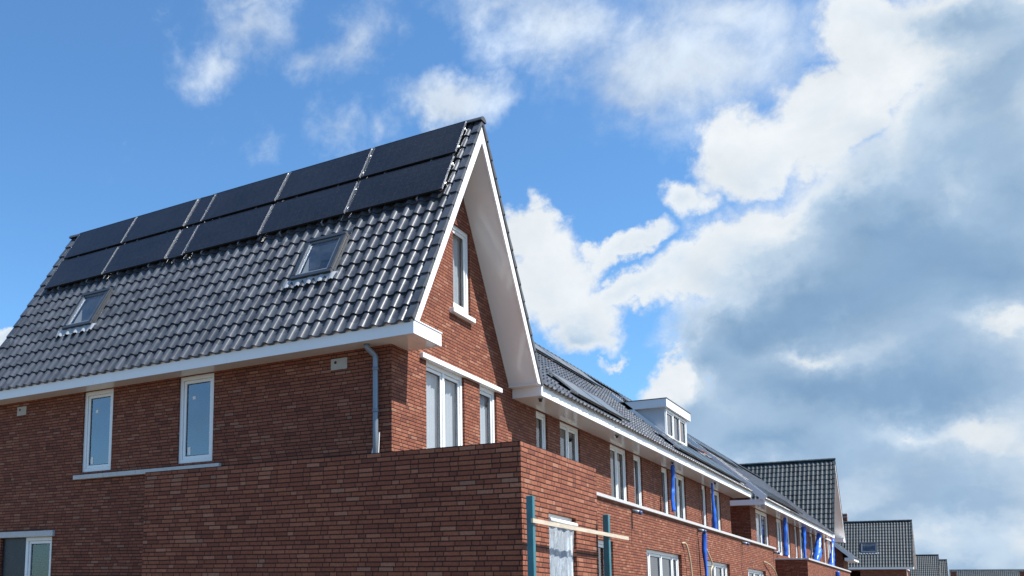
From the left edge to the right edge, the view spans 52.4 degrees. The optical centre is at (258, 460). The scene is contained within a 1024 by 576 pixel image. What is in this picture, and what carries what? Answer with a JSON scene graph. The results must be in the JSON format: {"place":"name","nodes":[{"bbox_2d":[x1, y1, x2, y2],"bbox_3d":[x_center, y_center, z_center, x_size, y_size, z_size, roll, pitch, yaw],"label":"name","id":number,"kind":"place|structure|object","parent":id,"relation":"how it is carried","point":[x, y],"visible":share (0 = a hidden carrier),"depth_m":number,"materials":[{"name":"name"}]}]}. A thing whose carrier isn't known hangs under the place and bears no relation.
{"place":"outdoors","nodes":[
{"label":"outdoors","id":0,"kind":"place"},
{"bbox_2d":[0,0,1023,575],"label":"sky","id":1,"kind":"structure","parent":0,"point":[796,226],"materials":[{"name":"blue"}]},
{"bbox_2d":[536,347,749,575],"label":"row house","id":2,"kind":"structure","parent":0,"point":[667,416],"depth_m":30.30,"materials":[{"name":"red brick"}]},
{"bbox_2d":[563,360,602,388],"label":"solar panel","id":3,"kind":"object","parent":2,"relation":"attached to","point":[586,377],"visible":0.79,"depth_m":30.53,"materials":[{"name":"black glass"}]},
{"bbox_2d":[661,467,667,513],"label":"window","id":4,"kind":"structure","parent":2,"relation":"in","point":[663,470],"depth_m":29.18,"materials":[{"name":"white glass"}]},
{"bbox_2d":[670,465,676,511],"bbox_3d":[11.818,0.779,28.250,0.148,1.358,0.269,-5,-10,36],"label":"plastic sleeve","id":5,"kind":"object","parent":2,"relation":"hanging from","point":[672,467],"visible":1,"depth_m":28.25,"materials":[{"name":"blue plastic"}]},
{"bbox_2d":[654,428,695,457],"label":"solar panel","id":6,"kind":"object","parent":2,"relation":"attached to","point":[675,443],"visible":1,"depth_m":28.94,"materials":[{"name":"black glass"}]},
{"bbox_2d":[675,473,684,518],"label":"window","id":7,"kind":"structure","parent":2,"relation":"in","point":[677,477],"depth_m":30.66,"materials":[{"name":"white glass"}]},
{"bbox_2d":[672,438,710,464],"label":"solar panel","id":8,"kind":"object","parent":2,"relation":"attached to","point":[698,457],"visible":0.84,"depth_m":30.80,"materials":[{"name":"black glass"}]},
{"bbox_2d":[688,447,723,471],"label":"solar panel","id":9,"kind":"object","parent":2,"relation":"attached to","point":[710,462],"visible":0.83,"depth_m":32.34,"materials":[{"name":"black glass"}]},
{"bbox_2d":[707,550,712,575],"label":"conduit","id":10,"kind":"object","parent":2,"relation":"attached to","point":[711,563],"visible":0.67,"depth_m":26.82,"materials":[{"name":"beige plastic"}]},
{"bbox_2d":[707,561,726,575],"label":"window","id":11,"kind":"structure","parent":2,"relation":"in","point":[722,566],"depth_m":28.55,"materials":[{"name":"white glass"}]},
{"bbox_2d":[560,383,779,575],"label":"row house","id":12,"kind":"structure","parent":0,"point":[756,554],"depth_m":34.77,"materials":[{"name":"brick"}]},
{"bbox_2d":[687,440,703,452],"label":"solar panel","id":13,"kind":"object","parent":12,"relation":"attached to","point":[694,446],"visible":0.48,"depth_m":35.89,"materials":[{"name":"black glass"}]},
{"bbox_2d":[702,485,705,525],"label":"window","id":14,"kind":"structure","parent":12,"relation":"in","point":[703,490],"depth_m":33.08,"materials":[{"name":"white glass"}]},
{"bbox_2d":[711,483,716,528],"bbox_3d":[14.832,1.614,32.316,0.206,1.777,0.358,-5,-10,36],"label":"plastic sleeve","id":15,"kind":"object","parent":12,"relation":"hanging from","point":[714,521],"visible":0.85,"depth_m":32.30,"materials":[{"name":"blue plastic"}]},
{"bbox_2d":[710,489,719,529],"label":"window","id":16,"kind":"structure","parent":12,"relation":"in","point":[716,494],"depth_m":34.81,"materials":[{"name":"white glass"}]},
{"bbox_2d":[701,454,734,477],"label":"solar panel","id":17,"kind":"object","parent":12,"relation":"attached to","point":[724,470],"visible":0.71,"depth_m":33.80,"materials":[{"name":"black glass"}]},
{"bbox_2d":[715,462,745,483],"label":"solar panel","id":18,"kind":"object","parent":12,"relation":"attached to","point":[736,477],"visible":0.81,"depth_m":35.32,"materials":[{"name":"black glass"}]},
{"bbox_2d":[748,568,762,575],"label":"window","id":19,"kind":"structure","parent":12,"relation":"in","point":[750,571],"depth_m":32.85,"materials":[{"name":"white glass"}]},
{"bbox_2d":[687,434,789,557],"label":"row house","id":20,"kind":"structure","parent":0,"point":[744,512],"depth_m":39.62,"materials":[{"name":"red brick"}]},
{"bbox_2d":[687,434,706,448],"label":"solar panel","id":21,"kind":"object","parent":20,"relation":"attached to","point":[697,442],"visible":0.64,"depth_m":41.84,"materials":[{"name":"black glass"}]},
{"bbox_2d":[691,436,716,454],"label":"solar panel","id":22,"kind":"object","parent":20,"relation":"attached to","point":[708,449],"visible":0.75,"depth_m":43.39,"materials":[{"name":"black glass"}]},
{"bbox_2d":[701,442,725,459],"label":"solar panel","id":23,"kind":"object","parent":20,"relation":"attached to","point":[718,455],"visible":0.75,"depth_m":44.94,"materials":[{"name":"black glass"}]},
{"bbox_2d":[746,479,774,499],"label":"solar panel","id":24,"kind":"object","parent":20,"relation":"attached to","point":[763,491],"visible":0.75,"depth_m":39.88,"materials":[{"name":"black glass"}]},
{"bbox_2d":[755,509,767,544],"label":"window","id":25,"kind":"structure","parent":20,"relation":"in","point":[761,517],"depth_m":41.67,"materials":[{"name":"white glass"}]},
{"bbox_2d":[757,485,782,503],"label":"solar panel","id":26,"kind":"object","parent":20,"relation":"attached to","point":[776,499],"visible":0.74,"depth_m":41.61,"materials":[{"name":"black glass"}]},
{"bbox_2d":[766,490,789,507],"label":"solar panel","id":27,"kind":"object","parent":20,"relation":"attached to","point":[779,500],"visible":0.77,"depth_m":43.15,"materials":[{"name":"black glass"}]},
{"bbox_2d":[700,441,825,575],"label":"row house","id":28,"kind":"structure","parent":0,"point":[789,565],"depth_m":44.00,"materials":[{"name":"red brick"}]},
{"bbox_2d":[711,448,734,464],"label":"solar panel","id":29,"kind":"object","parent":28,"relation":"attached to","point":[727,460],"visible":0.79,"depth_m":46.48,"materials":[{"name":"black glass"}]},
{"bbox_2d":[721,454,742,469],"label":"solar panel","id":30,"kind":"object","parent":28,"relation":"attached to","point":[737,466],"visible":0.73,"depth_m":47.95,"materials":[{"name":"black glass"}]},
{"bbox_2d":[776,519,782,555],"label":"window","id":31,"kind":"structure","parent":28,"relation":"in","point":[778,522],"depth_m":44.94,"materials":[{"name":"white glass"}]},
{"bbox_2d":[773,494,796,510],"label":"solar panel","id":32,"kind":"object","parent":28,"relation":"attached to","point":[785,503],"visible":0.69,"depth_m":44.65,"materials":[{"name":"black glass"}]},
{"bbox_2d":[783,518,787,555],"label":"plastic sleeve","id":33,"kind":"object","parent":28,"relation":"hanging from","point":[785,546],"visible":1,"depth_m":43.50,"materials":[{"name":"blue plastic"}]},
{"bbox_2d":[787,523,789,557],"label":"window","id":34,"kind":"structure","parent":28,"relation":"in","point":[787,523],"depth_m":46.77,"materials":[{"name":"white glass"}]},
{"bbox_2d":[782,499,802,514],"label":"solar panel","id":35,"kind":"object","parent":28,"relation":"attached to","point":[798,511],"visible":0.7,"depth_m":46.28,"materials":[{"name":"black glass"}]},
{"bbox_2d":[722,454,838,575],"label":"row house","id":36,"kind":"structure","parent":0,"point":[811,526],"depth_m":49.09,"materials":[{"name":"red brick"}]},
{"bbox_2d":[794,527,797,557],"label":"window","id":37,"kind":"structure","parent":36,"relation":"in","point":[794,527],"depth_m":48.58,"materials":[{"name":"white plastic"}]},
{"bbox_2d":[799,529,802,557],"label":"window","id":38,"kind":"structure","parent":36,"relation":"in","point":[800,532],"depth_m":49.89,"materials":[{"name":"white plastic"}]},
{"bbox_2d":[801,526,806,557],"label":"plastic sleeve","id":39,"kind":"object","parent":36,"relation":"hanging from","point":[803,530],"visible":0.86,"depth_m":47.96,"materials":[{"name":"blue plastic"}]},
{"bbox_2d":[739,458,845,563],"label":"gabled house","id":40,"kind":"structure","parent":0,"point":[810,487],"depth_m":58.63,"materials":[{"name":"grey tile"}]},
{"bbox_2d":[827,541,829,558],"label":"window","id":41,"kind":"structure","parent":40,"relation":"in","point":[828,542],"depth_m":58.69,"materials":[{"name":"white plastic"}]},
{"bbox_2d":[741,467,850,575],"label":"row house","id":42,"kind":"structure","parent":0,"point":[825,532],"depth_m":53.48,"materials":[{"name":"red brick"}]},
{"bbox_2d":[810,534,812,558],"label":"window","id":43,"kind":"structure","parent":42,"relation":"in","point":[811,546],"depth_m":52.94,"materials":[{"name":"white plastic"}]},
{"bbox_2d":[812,533,821,560],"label":"plastic sleeve","id":44,"kind":"object","parent":42,"relation":"hanging from","point":[817,553],"visible":0.83,"depth_m":51.65,"materials":[{"name":"blue plastic"}]},
{"bbox_2d":[828,539,834,565],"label":"plastic sleeve","id":45,"kind":"object","parent":42,"relation":"hanging from","point":[831,560],"visible":0.81,"depth_m":56.04,"materials":[{"name":"blue plastic"}]},
{"bbox_2d":[834,543,859,569],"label":"house","id":46,"kind":"structure","parent":0,"point":[842,560],"depth_m":63.71,"materials":[{"name":"red brick"}]},
{"bbox_2d":[838,513,916,575],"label":"gabled house","id":47,"kind":"structure","parent":0,"point":[881,547],"depth_m":92.34,"materials":[{"name":"grey tile"}]},
{"bbox_2d":[909,554,940,575],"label":"distant house","id":48,"kind":"structure","parent":0,"point":[928,564],"depth_m":146.63,"materials":[{"name":"grey tile"}]},
{"bbox_2d":[939,559,948,575],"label":"distant house","id":49,"kind":"structure","parent":0,"point":[943,567],"depth_m":157.11,"materials":[{"name":"grey brick"}]},
{"bbox_2d":[949,569,986,575],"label":"distant house","id":50,"kind":"structure","parent":0,"point":[971,572],"depth_m":193.77,"materials":[{"name":"grey brick"}]},
{"bbox_2d":[987,569,1023,575],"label":"distant house","id":51,"kind":"structure","parent":0,"point":[1002,572],"depth_m":190.68,"materials":[{"name":"grey brick"}]},
{"label":"ground","id":52,"kind":"structure","parent":0,"visible":0},
{"bbox_2d":[0,116,543,575],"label":"gabled house","id":53,"kind":"structure","parent":52,"relation":"on","point":[402,326],"depth_m":18.44,"materials":[{"name":"red brick"}]},
{"bbox_2d":[24,537,51,575],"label":"window","id":54,"kind":"structure","parent":53,"relation":"in","point":[30,541],"depth_m":20.35,"materials":[{"name":"white plastic"}]},
{"bbox_2d":[44,246,118,289],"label":"solar panel","id":55,"kind":"object","parent":53,"relation":"on","point":[83,267],"visible":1,"depth_m":22.48,"materials":[{"name":"black glass"}]},
{"bbox_2d":[82,388,113,471],"bbox_3d":[-3.150,-0.592,19.618,0.820,1.625,0.075,-5,-10,36],"label":"window","id":56,"kind":"structure","parent":53,"relation":"in","point":[90,396],"depth_m":19.72,"materials":[{"name":"white plastic"}]},
{"bbox_2d":[64,217,135,259],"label":"solar panel","id":57,"kind":"object","parent":53,"relation":"attached to","point":[101,238],"visible":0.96,"depth_m":23.04,"materials":[{"name":"black glass"}]},
{"bbox_2d":[102,229,180,274],"bbox_3d":[-2.548,-4.469,21.434,1.840,0.917,0.535,-5,-10,36],"label":"solar panel","id":58,"kind":"object","parent":53,"relation":"on","point":[153,249],"visible":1,"depth_m":21.38,"materials":[{"name":"black glass"}]},
{"bbox_2d":[122,199,197,243],"bbox_3d":[-2.208,-5.274,21.998,1.840,0.900,0.525,-5,-10,36],"label":"solar panel","id":59,"kind":"object","parent":53,"relation":"on","point":[171,218],"visible":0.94,"depth_m":21.95,"materials":[{"name":"black glass"}]},
{"bbox_2d":[166,225,198,261],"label":"solar panel","id":60,"kind":"object","parent":53,"relation":"on","point":[182,241],"visible":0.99,"depth_m":20.72,"materials":[{"name":"black glass"}]},
{"bbox_2d":[179,373,213,463],"bbox_3d":[-1.113,-0.768,18.137,0.830,1.625,0.075,-5,-10,36],"label":"window","id":61,"kind":"structure","parent":53,"relation":"in","point":[186,381],"depth_m":18.23,"materials":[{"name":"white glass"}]},
{"bbox_2d":[185,194,214,226],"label":"solar panel","id":62,"kind":"object","parent":53,"relation":"attached to","point":[199,210],"visible":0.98,"depth_m":21.29,"materials":[{"name":"black glass"}]},
{"bbox_2d":[183,204,272,254],"bbox_3d":[-0.638,-4.634,20.046,1.925,0.917,0.535,-5,-10,36],"label":"solar panel","id":63,"kind":"object","parent":53,"relation":"on","point":[241,226],"visible":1,"depth_m":19.99,"materials":[{"name":"black glass"}]},
{"bbox_2d":[202,173,288,221],"bbox_3d":[-0.297,-5.439,20.610,1.925,0.900,0.525,-5,-10,36],"label":"solar panel","id":64,"kind":"object","parent":53,"relation":"on","point":[255,195],"visible":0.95,"depth_m":20.56,"materials":[{"name":"black glass"}]},
{"bbox_2d":[259,181,357,235],"bbox_3d":[0.934,-4.769,18.904,1.950,0.917,0.535,-5,-10,36],"label":"solar panel","id":65,"kind":"object","parent":53,"relation":"on","point":[322,205],"visible":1,"depth_m":18.85,"materials":[{"name":"black glass"}]},
{"bbox_2d":[276,148,371,201],"bbox_3d":[1.274,-5.574,19.468,1.950,0.900,0.525,-5,-10,36],"label":"solar panel","id":66,"kind":"object","parent":53,"relation":"on","point":[328,174],"visible":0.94,"depth_m":19.42,"materials":[{"name":"black glass"}]},
{"bbox_2d":[346,155,453,213],"bbox_3d":[2.519,-4.906,17.751,1.940,0.917,0.535,-5,-10,36],"label":"solar panel","id":67,"kind":"object","parent":53,"relation":"attached to","point":[417,181],"visible":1,"depth_m":17.70,"materials":[{"name":"black glass"}]},
{"bbox_2d":[362,121,466,177],"bbox_3d":[2.860,-5.711,18.315,1.940,0.900,0.525,-5,-10,36],"label":"solar panel","id":68,"kind":"object","parent":53,"relation":"attached to","point":[421,147],"visible":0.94,"depth_m":18.26,"materials":[{"name":"black glass"}]},
{"bbox_2d":[426,362,462,447],"bbox_3d":[3.173,-0.803,17.343,0.146,1.620,1.520,-5,-10,36],"label":"window","id":69,"kind":"structure","parent":53,"relation":"in","point":[446,380],"depth_m":17.36,"materials":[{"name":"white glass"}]},
{"bbox_2d":[453,225,467,314],"bbox_3d":[3.642,-3.516,18.309,0.145,1.600,0.740,-5,-10,36],"label":"window","id":70,"kind":"structure","parent":53,"relation":"in","point":[457,233],"depth_m":18.47,"materials":[{"name":"white plastic"}]},
{"bbox_2d":[480,386,494,443],"bbox_3d":[4.254,-0.576,18.802,0.145,1.620,0.780,-5,-10,36],"label":"window","id":71,"kind":"structure","parent":53,"relation":"in","point":[484,392],"depth_m":19.01,"materials":[{"name":"white plastic"}]},
{"bbox_2d":[142,441,598,575],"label":"brick extension","id":72,"kind":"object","parent":52,"relation":"on","point":[452,511],"visible":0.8,"depth_m":12.39,"materials":[{"name":"brick"}]},
{"bbox_2d":[372,432,379,452],"bbox_3d":[1.765,0.135,15.664,0.270,1.180,0.128,-5,-10,36],"label":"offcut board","id":73,"kind":"object","parent":72,"relation":"on","point":[378,442],"visible":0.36,"depth_m":15.69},
{"bbox_2d":[549,513,577,575],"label":"window","id":74,"kind":"structure","parent":72,"relation":"in","point":[566,563],"depth_m":12.14,"materials":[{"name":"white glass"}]},
{"bbox_2d":[187,362,643,575],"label":"row house","id":75,"kind":"structure","parent":52,"relation":"on","point":[553,411],"depth_m":21.25,"materials":[{"name":"red brick"}]},
{"bbox_2d":[536,411,545,449],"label":"window","id":76,"kind":"structure","parent":75,"relation":"in","point":[539,416],"depth_m":21.26,"materials":[{"name":"white plastic"}]},
{"bbox_2d":[560,422,578,461],"bbox_3d":[6.992,-0.011,22.443,0.075,1.625,1.340,-5,-10,36],"label":"window","id":77,"kind":"structure","parent":75,"relation":"in","point":[567,429],"depth_m":22.59,"materials":[{"name":"white plastic"}]},
{"bbox_2d":[546,369,606,409],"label":"solar panel","id":78,"kind":"object","parent":75,"relation":"attached to","point":[577,390],"visible":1,"depth_m":22.04,"materials":[{"name":"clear glass"}]},
{"bbox_2d":[598,540,603,548],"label":"window","id":79,"kind":"structure","parent":75,"relation":"in","point":[600,543],"depth_m":19.97,"materials":[{"name":"plastic"}]},
{"bbox_2d":[526,496,535,575],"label":"profile post","id":80,"kind":"object","parent":52,"relation":"on","point":[531,535],"visible":1,"depth_m":10.90,"materials":[{"name":"teal metal"}]},
{"bbox_2d":[531,518,628,539],"bbox_3d":[4.054,0.865,12.281,0.022,0.071,3.600,-5,-10,36],"label":"timber batten","id":81,"kind":"object","parent":80,"relation":"attached to","point":[554,524],"visible":1,"depth_m":11.98,"materials":[{"name":"brown wood"}]},
{"bbox_2d":[603,514,611,575],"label":"profile post","id":82,"kind":"object","parent":52,"relation":"on","point":[607,548],"visible":1,"depth_m":13.07,"materials":[{"name":"teal metal"}]},
{"bbox_2d":[534,342,706,575],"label":"row house","id":83,"kind":"structure","parent":52,"relation":"on","point":[664,535],"depth_m":24.87,"materials":[{"name":"red brick"}]},
{"bbox_2d":[534,343,560,363],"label":"solar panel","id":84,"kind":"object","parent":83,"relation":"attached to","point":[539,349],"visible":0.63,"depth_m":27.57,"materials":[{"name":"black glass"}]},
{"bbox_2d":[538,345,582,376],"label":"solar panel","id":85,"kind":"object","parent":83,"relation":"attached to","point":[566,365],"visible":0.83,"depth_m":28.98,"materials":[{"name":"black glass"}]},
{"bbox_2d":[578,386,630,422],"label":"solar panel","id":86,"kind":"object","parent":83,"relation":"attached to","point":[610,409],"visible":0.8,"depth_m":23.80,"materials":[{"name":"black glass"}]},
{"bbox_2d":[610,444,626,500],"bbox_3d":[9.158,0.445,25.370,0.075,1.625,1.440,-5,-10,36],"label":"window","id":87,"kind":"structure","parent":83,"relation":"in","point":[615,450],"depth_m":25.58,"materials":[{"name":"white plastic"}]},
{"bbox_2d":[633,454,641,505],"bbox_3d":[10.174,0.659,26.742,0.075,1.625,0.800,-5,-10,36],"label":"window","id":88,"kind":"structure","parent":83,"relation":"in","point":[635,458],"depth_m":26.97,"materials":[{"name":"white plastic"}]},
{"bbox_2d":[646,549,678,575],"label":"window","id":89,"kind":"structure","parent":83,"relation":"in","point":[650,553],"depth_m":23.60,"materials":[{"name":"white plastic"}]},
{"bbox_2d":[681,542,692,575],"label":"conduit","id":90,"kind":"object","parent":83,"relation":"attached to","point":[689,557],"visible":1,"depth_m":25.05,"materials":[{"name":"beige plastic"}]},
{"bbox_2d":[702,533,707,575],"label":"plastic sleeve","id":91,"kind":"object","parent":83,"relation":"hanging from","point":[704,544],"visible":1,"depth_m":26.28,"materials":[{"name":"blue plastic"}]}
]}

